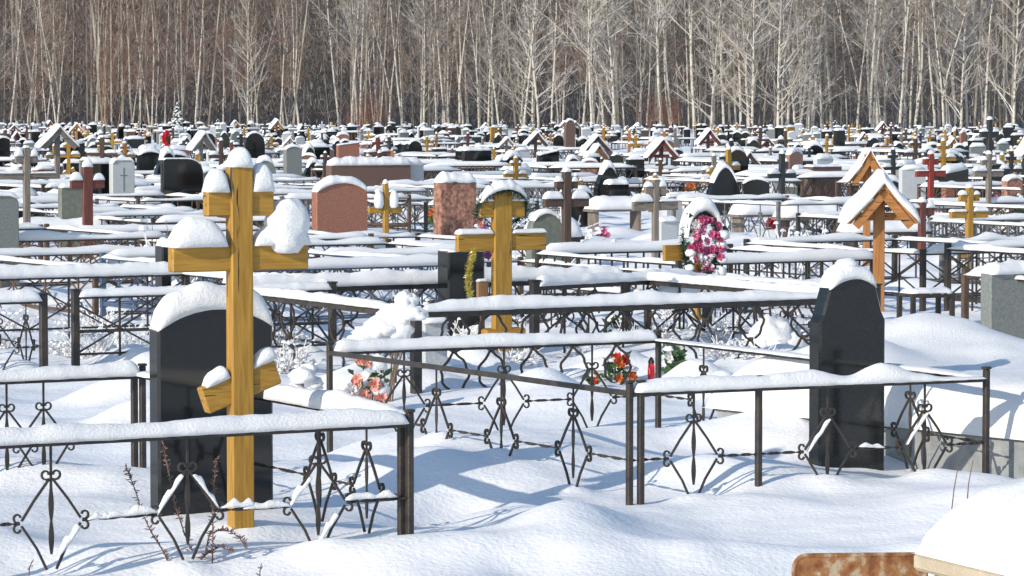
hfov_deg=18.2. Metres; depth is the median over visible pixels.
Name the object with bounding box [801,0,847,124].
birch tree
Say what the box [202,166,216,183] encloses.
headstone
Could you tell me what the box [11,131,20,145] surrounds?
roofed cross
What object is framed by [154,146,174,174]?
headstone
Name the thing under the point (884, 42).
birch tree
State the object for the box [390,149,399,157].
grave cross
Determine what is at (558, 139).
headstone
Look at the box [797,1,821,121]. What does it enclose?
birch tree
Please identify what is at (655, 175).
grave cross
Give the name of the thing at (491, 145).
grave fence
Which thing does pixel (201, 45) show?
birch tree
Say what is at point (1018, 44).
birch tree
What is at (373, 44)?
birch tree
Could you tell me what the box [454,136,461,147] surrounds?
headstone
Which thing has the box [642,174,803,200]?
grave fence
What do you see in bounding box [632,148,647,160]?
headstone
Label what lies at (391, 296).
bare shrub
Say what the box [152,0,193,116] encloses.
birch tree
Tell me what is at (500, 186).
wreath
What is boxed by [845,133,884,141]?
grave fence
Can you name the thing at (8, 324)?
bare shrub
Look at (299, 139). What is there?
headstone
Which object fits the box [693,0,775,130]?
birch tree
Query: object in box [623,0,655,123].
birch tree
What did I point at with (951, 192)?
headstone
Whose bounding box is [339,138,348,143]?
headstone
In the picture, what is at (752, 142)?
headstone
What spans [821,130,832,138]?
headstone
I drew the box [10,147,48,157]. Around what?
grave fence
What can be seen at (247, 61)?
birch tree
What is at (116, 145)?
grave fence
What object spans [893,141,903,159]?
headstone
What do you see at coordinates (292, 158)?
headstone
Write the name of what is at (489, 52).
birch tree
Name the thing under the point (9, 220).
headstone
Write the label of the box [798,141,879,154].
grave fence
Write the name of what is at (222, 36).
birch tree
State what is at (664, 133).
grave cross
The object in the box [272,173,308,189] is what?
grave fence
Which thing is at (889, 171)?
grave fence
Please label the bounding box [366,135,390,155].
grave cross
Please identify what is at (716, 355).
bare shrub
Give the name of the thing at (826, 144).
grave cross
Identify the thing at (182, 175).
headstone
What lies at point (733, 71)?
birch tree
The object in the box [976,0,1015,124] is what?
birch tree
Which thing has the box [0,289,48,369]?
grave fence
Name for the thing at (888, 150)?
grave fence
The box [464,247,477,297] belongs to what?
tinsel garland
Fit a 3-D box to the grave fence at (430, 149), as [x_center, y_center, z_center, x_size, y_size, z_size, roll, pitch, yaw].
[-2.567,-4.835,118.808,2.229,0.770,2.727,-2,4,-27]
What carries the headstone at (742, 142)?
on the snow ground
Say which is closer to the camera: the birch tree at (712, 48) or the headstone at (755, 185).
the headstone at (755, 185)
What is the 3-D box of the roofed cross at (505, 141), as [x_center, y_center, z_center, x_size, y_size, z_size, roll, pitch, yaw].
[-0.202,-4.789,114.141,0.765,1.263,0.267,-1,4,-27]
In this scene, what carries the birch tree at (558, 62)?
on the snow ground
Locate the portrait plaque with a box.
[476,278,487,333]
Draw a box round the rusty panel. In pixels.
[792,552,927,575]
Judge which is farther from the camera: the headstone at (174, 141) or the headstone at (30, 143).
the headstone at (30, 143)
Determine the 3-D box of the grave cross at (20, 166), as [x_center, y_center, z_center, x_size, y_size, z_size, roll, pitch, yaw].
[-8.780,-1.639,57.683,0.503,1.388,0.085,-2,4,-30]
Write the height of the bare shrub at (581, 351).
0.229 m
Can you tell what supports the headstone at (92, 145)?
on the snow ground
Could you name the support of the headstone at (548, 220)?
on the snow ground
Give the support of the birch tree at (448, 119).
on the snow ground
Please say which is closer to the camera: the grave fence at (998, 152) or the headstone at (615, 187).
the headstone at (615, 187)
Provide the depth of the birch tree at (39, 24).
321.41 m
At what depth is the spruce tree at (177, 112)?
257.28 m
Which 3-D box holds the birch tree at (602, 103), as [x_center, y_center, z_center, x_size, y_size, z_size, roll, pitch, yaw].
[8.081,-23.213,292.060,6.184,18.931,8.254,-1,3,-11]
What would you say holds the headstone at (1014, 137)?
on the snow ground
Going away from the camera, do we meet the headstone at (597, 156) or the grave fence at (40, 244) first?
the grave fence at (40, 244)
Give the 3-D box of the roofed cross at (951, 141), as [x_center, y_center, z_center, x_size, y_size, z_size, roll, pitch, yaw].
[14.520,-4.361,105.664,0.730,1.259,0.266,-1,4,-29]
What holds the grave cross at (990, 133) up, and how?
on the snow ground
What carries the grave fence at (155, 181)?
on the snow ground
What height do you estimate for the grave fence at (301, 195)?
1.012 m
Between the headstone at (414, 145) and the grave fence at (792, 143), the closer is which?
the headstone at (414, 145)
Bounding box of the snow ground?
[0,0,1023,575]
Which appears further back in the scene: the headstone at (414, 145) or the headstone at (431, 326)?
the headstone at (414, 145)
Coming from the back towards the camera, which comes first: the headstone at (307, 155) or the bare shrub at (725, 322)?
the headstone at (307, 155)
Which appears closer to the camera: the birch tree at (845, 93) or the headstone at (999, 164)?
the headstone at (999, 164)
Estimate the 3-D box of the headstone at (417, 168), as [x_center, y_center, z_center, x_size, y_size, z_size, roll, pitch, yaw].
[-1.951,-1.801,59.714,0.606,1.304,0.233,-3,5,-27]
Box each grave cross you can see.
[0,124,11,133]
[0,128,15,142]
[0,145,56,258]
[11,164,37,179]
[21,124,32,139]
[46,143,53,158]
[60,142,79,174]
[69,158,104,258]
[82,127,92,135]
[86,135,117,157]
[99,124,109,134]
[105,131,121,149]
[114,141,135,156]
[134,121,142,135]
[142,129,149,141]
[164,147,310,528]
[169,127,178,139]
[179,139,192,152]
[195,151,208,164]
[209,137,229,164]
[223,140,232,152]
[233,132,244,146]
[242,127,246,142]
[265,135,278,155]
[265,139,273,155]
[304,127,311,140]
[314,151,329,177]
[318,131,326,140]
[364,130,373,138]
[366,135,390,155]
[368,179,401,240]
[377,150,381,157]
[380,135,397,155]
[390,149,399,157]
[421,136,433,158]
[430,132,441,146]
[454,182,546,351]
[460,132,474,145]
[477,137,486,144]
[492,147,497,159]
[494,126,505,136]
[503,155,527,197]
[512,124,520,142]
[537,133,549,143]
[542,167,589,267]
[559,173,582,193]
[599,126,610,140]
[622,128,632,152]
[628,134,642,147]
[631,127,639,148]
[631,178,678,257]
[642,173,667,211]
[649,158,670,196]
[661,130,670,137]
[668,126,681,147]
[699,165,713,183]
[701,153,716,173]
[716,145,739,169]
[719,138,736,159]
[752,126,768,152]
[764,146,775,164]
[767,149,795,201]
[778,129,792,147]
[785,158,788,183]
[798,128,805,137]
[803,135,822,147]
[803,146,814,163]
[821,134,832,152]
[845,125,852,141]
[880,135,892,154]
[882,147,903,175]
[884,125,893,143]
[893,132,908,144]
[899,128,911,155]
[904,136,926,159]
[914,197,934,258]
[915,150,945,218]
[917,132,926,148]
[924,129,934,141]
[934,138,955,167]
[940,128,949,141]
[948,184,988,268]
[949,129,959,139]
[972,150,1003,231]
[979,116,999,214]
[997,152,1006,163]
[999,148,1021,173]
[1006,146,1020,173]
[1013,137,1022,162]
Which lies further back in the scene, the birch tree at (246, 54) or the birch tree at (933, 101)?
the birch tree at (246, 54)
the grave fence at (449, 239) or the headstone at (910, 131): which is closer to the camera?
the grave fence at (449, 239)
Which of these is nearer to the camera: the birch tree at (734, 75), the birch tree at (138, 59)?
the birch tree at (734, 75)
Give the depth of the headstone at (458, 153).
83.60 m
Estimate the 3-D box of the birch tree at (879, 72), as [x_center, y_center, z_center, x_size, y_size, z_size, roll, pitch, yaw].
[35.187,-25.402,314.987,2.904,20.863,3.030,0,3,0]
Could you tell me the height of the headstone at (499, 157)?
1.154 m
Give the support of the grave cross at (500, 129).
on the snow ground
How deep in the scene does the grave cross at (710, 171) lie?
60.31 m
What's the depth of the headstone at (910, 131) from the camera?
167.42 m
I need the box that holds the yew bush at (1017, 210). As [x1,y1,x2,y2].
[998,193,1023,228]
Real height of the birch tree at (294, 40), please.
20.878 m
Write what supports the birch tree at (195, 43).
on the snow ground
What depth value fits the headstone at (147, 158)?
73.18 m
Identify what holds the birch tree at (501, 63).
on the snow ground
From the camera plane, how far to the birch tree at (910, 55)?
318.53 m
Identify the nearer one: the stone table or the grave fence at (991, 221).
the stone table
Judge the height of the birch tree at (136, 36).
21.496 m
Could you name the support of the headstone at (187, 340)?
on the snow ground
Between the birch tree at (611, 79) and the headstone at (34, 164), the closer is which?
the headstone at (34, 164)
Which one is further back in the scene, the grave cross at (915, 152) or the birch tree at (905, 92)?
the birch tree at (905, 92)
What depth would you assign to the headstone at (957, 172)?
59.92 m
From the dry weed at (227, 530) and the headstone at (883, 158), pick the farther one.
the headstone at (883, 158)
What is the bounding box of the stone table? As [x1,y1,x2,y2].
[913,478,1023,575]
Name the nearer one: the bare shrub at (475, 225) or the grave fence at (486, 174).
the bare shrub at (475, 225)
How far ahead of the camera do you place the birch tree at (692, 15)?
262.34 m
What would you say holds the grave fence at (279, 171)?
on the snow ground
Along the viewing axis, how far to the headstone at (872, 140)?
117.87 m
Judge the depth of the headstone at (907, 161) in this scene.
64.67 m
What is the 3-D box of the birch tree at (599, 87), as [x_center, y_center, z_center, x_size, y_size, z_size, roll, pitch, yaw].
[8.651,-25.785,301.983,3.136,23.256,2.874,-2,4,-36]
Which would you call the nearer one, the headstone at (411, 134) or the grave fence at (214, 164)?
the grave fence at (214, 164)
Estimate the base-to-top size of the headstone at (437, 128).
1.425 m
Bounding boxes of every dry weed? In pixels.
[124,463,170,560]
[160,440,192,550]
[196,543,233,559]
[204,526,247,553]
[208,456,219,562]
[951,462,958,508]
[967,460,972,498]
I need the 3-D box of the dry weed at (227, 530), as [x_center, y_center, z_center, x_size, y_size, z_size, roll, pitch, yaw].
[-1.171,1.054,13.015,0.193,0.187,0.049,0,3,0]
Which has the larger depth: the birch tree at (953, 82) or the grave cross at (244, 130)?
the birch tree at (953, 82)
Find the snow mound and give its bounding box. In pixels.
[702,313,1023,478]
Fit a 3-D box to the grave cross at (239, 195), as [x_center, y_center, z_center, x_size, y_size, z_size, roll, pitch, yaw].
[-1.159,0.398,13.702,0.651,2.001,0.160,-2,4,-28]
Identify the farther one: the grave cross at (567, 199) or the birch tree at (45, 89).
the birch tree at (45, 89)
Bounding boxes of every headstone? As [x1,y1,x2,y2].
[0,136,9,166]
[0,164,31,189]
[0,191,18,287]
[7,187,38,195]
[17,163,37,166]
[19,137,25,146]
[19,198,43,217]
[23,140,34,147]
[32,165,53,190]
[49,137,62,158]
[58,182,82,257]
[60,140,84,174]
[62,158,79,173]
[79,134,96,140]
[79,157,93,174]
[82,158,111,224]
[86,136,96,156]
[88,142,96,156]
[97,134,110,144]
[104,145,112,149]
[109,157,134,223]
[116,146,135,164]
[126,135,143,147]
[136,148,159,175]
[149,281,273,516]
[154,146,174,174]
[155,237,170,303]
[160,157,202,224]
[163,129,171,144]
[170,138,180,144]
[170,145,188,156]
[173,150,188,157]
[179,133,190,156]
[201,162,225,173]
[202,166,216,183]
[206,131,214,144]
[206,147,218,160]
[218,131,229,149]
[230,129,239,147]
[243,131,264,157]
[256,155,275,173]
[264,133,277,137]
[272,147,283,157]
[273,137,281,146]
[283,144,301,185]
[295,136,304,143]
[302,142,314,153]
[302,152,316,164]
[303,157,322,189]
[310,139,323,142]
[311,142,329,172]
[312,175,367,232]
[315,133,328,141]
[319,135,328,144]
[326,156,410,205]
[330,147,333,158]
[331,138,339,156]
[336,131,349,140]
[336,141,359,157]
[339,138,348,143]
[360,141,371,155]
[380,142,393,155]
[386,124,392,136]
[394,142,402,153]
[401,141,408,151]
[405,157,423,201]
[406,139,421,158]
[408,131,414,137]
[420,136,433,151]
[422,317,448,371]
[433,147,446,158]
[433,171,476,239]
[434,125,441,134]
[438,134,445,145]
[438,249,484,335]
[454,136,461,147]
[455,125,460,134]
[455,146,470,159]
[462,147,491,170]
[463,124,471,134]
[475,132,484,142]
[486,132,489,141]
[492,132,502,154]
[495,154,504,167]
[500,150,522,167]
[500,166,510,170]
[509,163,531,197]
[515,147,529,157]
[518,129,528,142]
[519,133,528,143]
[526,208,561,266]
[536,149,559,180]
[553,124,559,131]
[553,134,563,145]
[564,118,574,146]
[565,154,578,171]
[571,185,593,226]
[575,136,586,146]
[578,150,587,160]
[581,169,598,190]
[582,153,600,162]
[582,157,597,162]
[594,160,617,195]
[603,148,612,159]
[603,179,628,195]
[609,152,623,162]
[626,157,644,191]
[631,130,640,140]
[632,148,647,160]
[648,135,659,144]
[659,216,677,254]
[662,194,681,232]
[663,137,673,151]
[671,147,682,162]
[672,137,679,147]
[706,162,739,215]
[714,140,728,145]
[718,133,726,139]
[724,146,747,192]
[732,131,749,144]
[740,138,745,145]
[742,175,769,194]
[747,138,759,152]
[771,167,788,200]
[773,144,784,152]
[785,147,802,168]
[785,183,796,194]
[787,131,795,146]
[792,164,803,194]
[802,132,813,141]
[803,140,823,164]
[803,164,841,197]
[809,258,884,470]
[813,153,832,163]
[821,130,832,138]
[833,128,844,154]
[860,128,869,138]
[867,136,878,146]
[872,143,883,154]
[876,155,890,163]
[885,175,898,210]
[892,132,904,146]
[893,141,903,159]
[896,159,915,176]
[899,164,925,203]
[907,129,914,141]
[914,158,921,163]
[918,145,933,157]
[926,141,937,147]
[926,168,938,199]
[928,133,935,141]
[939,163,968,197]
[941,181,954,212]
[946,149,959,163]
[951,126,959,142]
[953,143,965,163]
[958,152,963,162]
[959,130,966,142]
[968,138,983,149]
[969,143,985,163]
[980,259,1023,338]
[982,138,993,149]
[983,160,1007,197]
[995,131,1004,141]
[996,141,1008,154]
[1002,174,1022,195]
[1003,126,1013,137]
[1010,132,1023,162]
[1022,158,1023,174]
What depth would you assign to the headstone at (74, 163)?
78.82 m
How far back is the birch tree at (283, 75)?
308.42 m
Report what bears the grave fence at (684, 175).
on the snow ground
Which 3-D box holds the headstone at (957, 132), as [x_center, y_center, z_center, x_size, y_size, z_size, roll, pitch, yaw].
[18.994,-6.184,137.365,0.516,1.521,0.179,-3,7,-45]
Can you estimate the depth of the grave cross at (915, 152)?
85.44 m
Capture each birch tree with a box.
[0,18,17,92]
[0,24,16,79]
[2,0,32,122]
[6,1,55,124]
[13,1,50,120]
[14,1,48,124]
[19,0,78,127]
[29,0,63,122]
[29,0,77,122]
[40,2,63,68]
[60,0,88,105]
[74,0,118,123]
[76,0,128,112]
[78,0,122,95]
[84,0,105,81]
[99,0,149,120]
[99,0,162,128]
[111,0,132,91]
[116,0,163,122]
[118,0,151,123]
[123,0,157,121]
[130,2,160,103]
[137,0,176,124]
[137,0,179,122]
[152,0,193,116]
[154,0,211,124]
[160,0,185,120]
[163,0,201,96]
[168,0,231,120]
[182,0,216,124]
[198,0,244,120]
[210,0,233,102]
[213,0,245,102]
[216,0,263,122]
[218,0,274,121]
[225,0,275,121]
[228,1,265,118]
[233,0,274,120]
[233,0,289,122]
[243,0,261,105]
[253,0,309,122]
[258,0,310,125]
[262,0,305,124]
[272,4,314,123]
[273,0,309,117]
[276,0,308,124]
[310,0,382,129]
[314,0,350,126]
[325,0,380,121]
[340,0,378,122]
[340,0,402,123]
[348,1,385,126]
[350,0,385,130]
[357,0,390,119]
[364,0,411,121]
[378,0,420,126]
[378,6,393,119]
[379,0,419,115]
[400,0,460,123]
[400,0,475,123]
[401,3,432,96]
[413,6,439,108]
[415,1,443,119]
[416,0,474,123]
[416,1,432,72]
[421,0,455,123]
[427,0,473,117]
[432,2,463,103]
[437,0,472,123]
[437,0,489,122]
[438,0,475,124]
[453,0,479,123]
[454,0,515,125]
[455,1,478,123]
[456,0,501,127]
[468,0,509,123]
[475,0,545,126]
[478,0,513,124]
[485,0,558,123]
[486,1,510,124]
[493,0,518,126]
[501,0,537,125]
[509,0,594,128]
[510,0,550,124]
[520,0,545,110]
[532,0,614,122]
[536,0,578,122]
[538,0,566,124]
[541,0,585,126]
[546,0,573,122]
[558,0,632,124]
[560,3,630,96]
[563,0,605,124]
[565,1,586,123]
[566,0,624,106]
[570,0,625,105]
[572,0,632,124]
[581,1,667,120]
[582,0,642,124]
[593,3,613,125]
[607,0,686,123]
[607,9,626,126]
[608,0,631,124]
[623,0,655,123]
[631,1,654,122]
[638,0,679,123]
[644,0,680,123]
[645,0,692,120]
[648,0,668,114]
[648,0,714,133]
[664,0,714,127]
[668,0,743,128]
[680,0,761,132]
[682,0,715,122]
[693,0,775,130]
[698,0,740,131]
[704,0,797,132]
[705,0,778,131]
[708,0,745,117]
[711,0,764,102]
[714,0,753,124]
[716,0,758,127]
[732,0,770,94]
[741,0,825,125]
[753,0,822,125]
[759,0,813,125]
[764,0,852,123]
[774,0,823,116]
[790,0,822,122]
[792,0,846,128]
[796,1,841,130]
[796,2,833,124]
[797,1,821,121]
[798,0,824,110]
[798,1,823,128]
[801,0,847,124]
[803,0,832,129]
[808,0,914,132]
[811,0,903,105]
[821,1,870,126]
[834,0,884,132]
[845,0,912,121]
[850,0,898,132]
[850,0,903,131]
[859,3,881,121]
[861,0,897,132]
[869,0,922,130]
[870,7,906,123]
[877,0,917,131]
[881,1,925,98]
[881,13,900,70]
[900,0,1002,125]
[901,0,936,128]
[908,0,947,132]
[909,0,941,130]
[910,2,932,102]
[911,0,996,128]
[915,0,961,124]
[915,0,970,128]
[919,0,954,124]
[923,1,953,126]
[928,0,996,131]
[930,3,957,123]
[962,0,993,116]
[965,4,986,124]
[974,0,1023,123]
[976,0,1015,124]
[988,0,1015,122]
[1005,0,1023,86]
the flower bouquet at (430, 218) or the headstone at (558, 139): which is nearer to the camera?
the flower bouquet at (430, 218)
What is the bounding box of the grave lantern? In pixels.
[648,357,654,378]
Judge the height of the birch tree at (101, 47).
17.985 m
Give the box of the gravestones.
[0,120,1018,145]
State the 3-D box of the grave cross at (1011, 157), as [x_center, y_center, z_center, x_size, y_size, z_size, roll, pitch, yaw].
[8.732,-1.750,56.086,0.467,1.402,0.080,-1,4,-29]
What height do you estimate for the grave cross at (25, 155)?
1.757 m
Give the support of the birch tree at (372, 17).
on the snow ground
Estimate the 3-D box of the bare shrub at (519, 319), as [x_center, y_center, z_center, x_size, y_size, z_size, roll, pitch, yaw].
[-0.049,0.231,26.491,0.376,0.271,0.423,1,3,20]
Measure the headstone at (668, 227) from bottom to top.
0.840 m
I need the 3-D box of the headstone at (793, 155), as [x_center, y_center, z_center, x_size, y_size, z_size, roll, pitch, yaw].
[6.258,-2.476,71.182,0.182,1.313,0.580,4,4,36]
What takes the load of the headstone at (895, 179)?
on the snow ground
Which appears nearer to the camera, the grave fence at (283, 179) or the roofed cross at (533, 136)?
the grave fence at (283, 179)
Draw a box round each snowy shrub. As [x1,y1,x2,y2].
[288,363,323,389]
[346,290,428,401]
[675,319,697,329]
[738,312,808,347]
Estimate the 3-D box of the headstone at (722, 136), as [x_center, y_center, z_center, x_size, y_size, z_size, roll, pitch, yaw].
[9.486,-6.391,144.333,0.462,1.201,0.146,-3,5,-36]
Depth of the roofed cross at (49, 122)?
236.12 m
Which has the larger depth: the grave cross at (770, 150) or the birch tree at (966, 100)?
the birch tree at (966, 100)
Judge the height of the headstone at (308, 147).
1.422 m
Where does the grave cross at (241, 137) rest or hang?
on the snow ground
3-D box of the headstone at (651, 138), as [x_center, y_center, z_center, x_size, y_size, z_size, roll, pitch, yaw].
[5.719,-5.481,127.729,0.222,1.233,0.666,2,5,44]
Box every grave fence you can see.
[0,155,46,166]
[0,166,32,170]
[0,179,65,209]
[0,180,153,197]
[0,244,302,321]
[0,261,337,365]
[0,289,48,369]
[0,360,414,569]
[4,162,62,174]
[10,143,21,153]
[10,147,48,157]
[15,193,98,216]
[19,202,200,244]
[19,222,43,265]
[19,223,170,286]
[36,191,57,214]
[38,174,143,189]
[45,178,150,197]
[45,188,160,209]
[45,199,160,224]
[47,157,136,164]
[67,223,373,279]
[83,141,122,148]
[85,148,139,157]
[93,189,202,241]
[93,208,264,246]
[99,246,437,327]
[135,170,153,176]
[135,178,277,197]
[135,185,309,217]
[144,174,322,202]
[189,150,279,160]
[196,188,410,232]
[200,161,305,175]
[208,236,490,296]
[214,265,818,393]
[223,158,328,164]
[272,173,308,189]
[274,177,319,189]
[274,183,428,224]
[276,170,303,174]
[305,140,362,144]
[309,230,525,271]
[311,130,360,140]
[311,166,461,189]
[313,257,690,322]
[325,329,991,504]
[364,133,398,140]
[367,137,419,140]
[367,194,538,232]
[380,179,556,219]
[393,152,499,158]
[412,179,580,212]
[419,159,508,178]
[422,147,456,157]
[425,167,494,179]
[428,168,550,180]
[434,142,462,152]
[442,139,454,145]
[445,135,485,145]
[453,171,596,198]
[469,143,554,157]
[474,177,595,204]
[497,149,574,157]
[512,268,820,332]
[522,158,565,161]
[522,161,636,191]
[525,183,684,197]
[526,146,579,158]
[528,268,881,352]
[535,239,872,311]
[543,175,708,195]
[544,165,651,176]
[603,160,666,164]
[611,141,645,149]
[616,165,707,189]
[620,151,720,165]
[637,137,696,146]
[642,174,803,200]
[644,165,702,177]
[662,173,789,191]
[671,193,892,239]
[672,156,778,165]
[689,194,888,231]
[691,146,772,152]
[703,146,804,165]
[735,169,890,200]
[743,231,1022,311]
[748,164,858,189]
[749,155,839,164]
[753,153,849,164]
[771,139,831,146]
[785,147,860,155]
[787,142,866,156]
[796,211,1023,248]
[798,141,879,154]
[805,199,1023,235]
[828,146,907,158]
[831,162,952,183]
[833,159,898,162]
[835,177,981,196]
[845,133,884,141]
[849,134,921,147]
[855,147,968,159]
[859,166,979,187]
[896,155,971,168]
[908,150,1008,162]
[917,181,1023,213]
[927,196,1023,237]
[927,213,1023,248]
[939,232,1023,281]
[944,239,1023,310]
[946,132,995,139]
[954,163,1018,180]
[961,266,1023,318]
[964,153,1022,163]
[966,157,1022,174]
[968,174,1023,181]
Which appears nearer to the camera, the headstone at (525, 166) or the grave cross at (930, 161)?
the grave cross at (930, 161)
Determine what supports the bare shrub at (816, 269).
on the snow ground
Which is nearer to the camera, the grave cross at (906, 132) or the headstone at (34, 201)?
the headstone at (34, 201)
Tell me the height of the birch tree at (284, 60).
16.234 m
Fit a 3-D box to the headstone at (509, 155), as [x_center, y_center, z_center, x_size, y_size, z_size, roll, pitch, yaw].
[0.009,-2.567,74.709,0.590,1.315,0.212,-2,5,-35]
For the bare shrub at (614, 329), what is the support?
on the snow ground
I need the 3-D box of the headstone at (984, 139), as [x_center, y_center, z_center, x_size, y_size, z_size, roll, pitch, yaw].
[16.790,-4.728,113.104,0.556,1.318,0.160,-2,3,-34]
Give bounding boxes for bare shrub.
[0,305,38,328]
[0,328,23,348]
[3,310,38,332]
[18,318,60,330]
[35,330,70,350]
[48,339,88,357]
[51,315,90,323]
[52,306,110,337]
[53,317,118,357]
[65,332,126,358]
[80,299,131,325]
[98,314,148,346]
[111,323,148,348]
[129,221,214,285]
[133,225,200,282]
[272,311,315,340]
[272,326,316,345]
[274,336,325,372]
[275,340,319,373]
[289,304,346,324]
[294,327,324,340]
[347,268,437,303]
[447,317,488,335]
[474,218,528,228]
[490,314,527,324]
[494,347,547,364]
[512,241,608,266]
[516,255,593,264]
[554,345,612,357]
[558,214,616,261]
[560,207,601,240]
[607,315,644,330]
[639,317,676,329]
[648,318,683,344]
[652,308,693,319]
[690,313,738,342]
[692,307,752,334]
[698,328,753,357]
[698,341,750,357]
[715,333,781,359]
[741,222,829,271]
[741,263,819,279]
[755,221,805,247]
[773,307,810,319]
[780,224,834,243]
[792,312,812,337]
[839,211,905,252]
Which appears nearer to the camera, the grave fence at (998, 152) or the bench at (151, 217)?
the bench at (151, 217)
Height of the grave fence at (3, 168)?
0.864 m
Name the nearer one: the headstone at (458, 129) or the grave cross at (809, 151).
the grave cross at (809, 151)
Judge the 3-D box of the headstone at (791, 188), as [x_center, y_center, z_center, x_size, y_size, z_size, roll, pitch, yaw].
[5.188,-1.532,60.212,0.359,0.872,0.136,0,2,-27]
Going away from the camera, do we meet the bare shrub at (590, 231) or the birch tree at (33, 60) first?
the bare shrub at (590, 231)
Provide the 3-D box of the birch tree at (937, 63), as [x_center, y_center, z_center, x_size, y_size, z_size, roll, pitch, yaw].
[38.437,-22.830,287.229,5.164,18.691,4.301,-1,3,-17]
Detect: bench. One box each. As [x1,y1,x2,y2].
[19,215,107,255]
[112,203,175,224]
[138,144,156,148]
[360,148,367,156]
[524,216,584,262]
[583,195,640,231]
[637,140,648,147]
[667,191,699,193]
[682,202,688,208]
[727,199,781,231]
[771,205,840,236]
[835,220,932,249]
[842,183,862,195]
[896,286,955,317]
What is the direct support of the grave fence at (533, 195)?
on the snow ground
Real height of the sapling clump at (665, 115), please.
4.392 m
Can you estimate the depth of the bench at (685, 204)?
56.32 m
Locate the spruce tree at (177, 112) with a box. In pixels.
[171,101,183,126]
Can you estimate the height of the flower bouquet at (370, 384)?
0.471 m
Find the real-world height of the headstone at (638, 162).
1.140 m
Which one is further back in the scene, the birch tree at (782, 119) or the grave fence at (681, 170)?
the birch tree at (782, 119)
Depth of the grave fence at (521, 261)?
29.95 m
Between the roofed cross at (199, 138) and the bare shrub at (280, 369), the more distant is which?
the roofed cross at (199, 138)
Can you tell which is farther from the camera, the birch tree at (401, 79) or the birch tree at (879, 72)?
the birch tree at (401, 79)
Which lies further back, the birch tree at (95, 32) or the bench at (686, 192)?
the birch tree at (95, 32)
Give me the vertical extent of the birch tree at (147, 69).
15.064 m
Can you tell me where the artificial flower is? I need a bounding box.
[482,251,490,259]
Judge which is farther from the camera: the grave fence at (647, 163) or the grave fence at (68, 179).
the grave fence at (647, 163)
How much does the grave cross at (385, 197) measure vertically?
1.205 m
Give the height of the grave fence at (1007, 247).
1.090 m
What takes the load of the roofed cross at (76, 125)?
on the snow ground
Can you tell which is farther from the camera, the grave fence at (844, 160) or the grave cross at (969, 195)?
the grave fence at (844, 160)
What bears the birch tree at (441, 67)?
on the snow ground
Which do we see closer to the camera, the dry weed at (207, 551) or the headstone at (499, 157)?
the dry weed at (207, 551)
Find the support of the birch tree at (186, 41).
on the snow ground
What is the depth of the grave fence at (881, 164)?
75.17 m
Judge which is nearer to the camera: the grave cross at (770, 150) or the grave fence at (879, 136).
the grave cross at (770, 150)
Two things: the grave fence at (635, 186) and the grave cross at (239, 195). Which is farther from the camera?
the grave fence at (635, 186)
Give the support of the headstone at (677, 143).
on the snow ground
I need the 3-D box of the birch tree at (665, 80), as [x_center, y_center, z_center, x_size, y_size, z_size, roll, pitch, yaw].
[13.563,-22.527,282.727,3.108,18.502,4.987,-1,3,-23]
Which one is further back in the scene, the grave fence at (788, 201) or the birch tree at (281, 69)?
the birch tree at (281, 69)
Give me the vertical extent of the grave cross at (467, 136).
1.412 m
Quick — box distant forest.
[0,0,1023,132]
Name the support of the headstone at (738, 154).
on the snow ground
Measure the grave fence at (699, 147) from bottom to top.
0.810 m
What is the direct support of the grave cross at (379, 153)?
on the snow ground
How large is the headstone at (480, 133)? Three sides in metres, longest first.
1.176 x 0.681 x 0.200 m
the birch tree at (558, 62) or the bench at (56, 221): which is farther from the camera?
the birch tree at (558, 62)
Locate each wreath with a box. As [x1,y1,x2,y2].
[470,179,532,229]
[663,197,729,319]
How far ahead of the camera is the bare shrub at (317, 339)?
25.43 m
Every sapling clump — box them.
[87,0,145,137]
[339,84,401,130]
[633,86,685,133]
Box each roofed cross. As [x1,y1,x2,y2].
[7,124,21,140]
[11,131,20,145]
[34,123,79,188]
[46,120,53,129]
[69,122,84,139]
[177,136,190,144]
[186,130,216,160]
[230,120,240,127]
[268,119,283,133]
[282,136,292,146]
[294,124,305,135]
[372,136,386,149]
[496,136,516,152]
[522,130,548,157]
[574,120,581,133]
[580,133,610,151]
[587,143,608,159]
[643,136,679,169]
[646,137,665,161]
[694,127,721,163]
[745,150,760,164]
[762,137,775,152]
[838,169,920,311]
[841,147,892,265]
[856,132,868,140]
[875,121,887,138]
[946,137,957,147]
[1014,137,1023,157]
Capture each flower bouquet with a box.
[161,130,169,146]
[344,353,392,402]
[428,208,433,224]
[585,372,600,384]
[595,226,610,237]
[599,350,638,382]
[602,314,631,332]
[661,344,686,373]
[683,182,701,191]
[765,218,774,229]
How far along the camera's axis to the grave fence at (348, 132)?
179.72 m
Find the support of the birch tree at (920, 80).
on the snow ground
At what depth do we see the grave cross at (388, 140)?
89.40 m
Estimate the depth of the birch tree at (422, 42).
341.43 m
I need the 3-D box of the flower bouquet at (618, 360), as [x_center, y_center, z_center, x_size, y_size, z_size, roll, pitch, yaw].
[0.724,0.590,21.456,0.265,0.354,0.185,-1,3,-18]
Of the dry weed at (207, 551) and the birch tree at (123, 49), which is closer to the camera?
the dry weed at (207, 551)
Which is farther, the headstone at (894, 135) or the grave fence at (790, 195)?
the headstone at (894, 135)
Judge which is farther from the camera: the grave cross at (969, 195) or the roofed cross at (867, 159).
the roofed cross at (867, 159)
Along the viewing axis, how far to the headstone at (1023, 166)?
79.70 m
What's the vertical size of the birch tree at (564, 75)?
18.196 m
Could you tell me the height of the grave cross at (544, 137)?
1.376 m
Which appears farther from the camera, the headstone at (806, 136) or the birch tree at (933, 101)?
the birch tree at (933, 101)

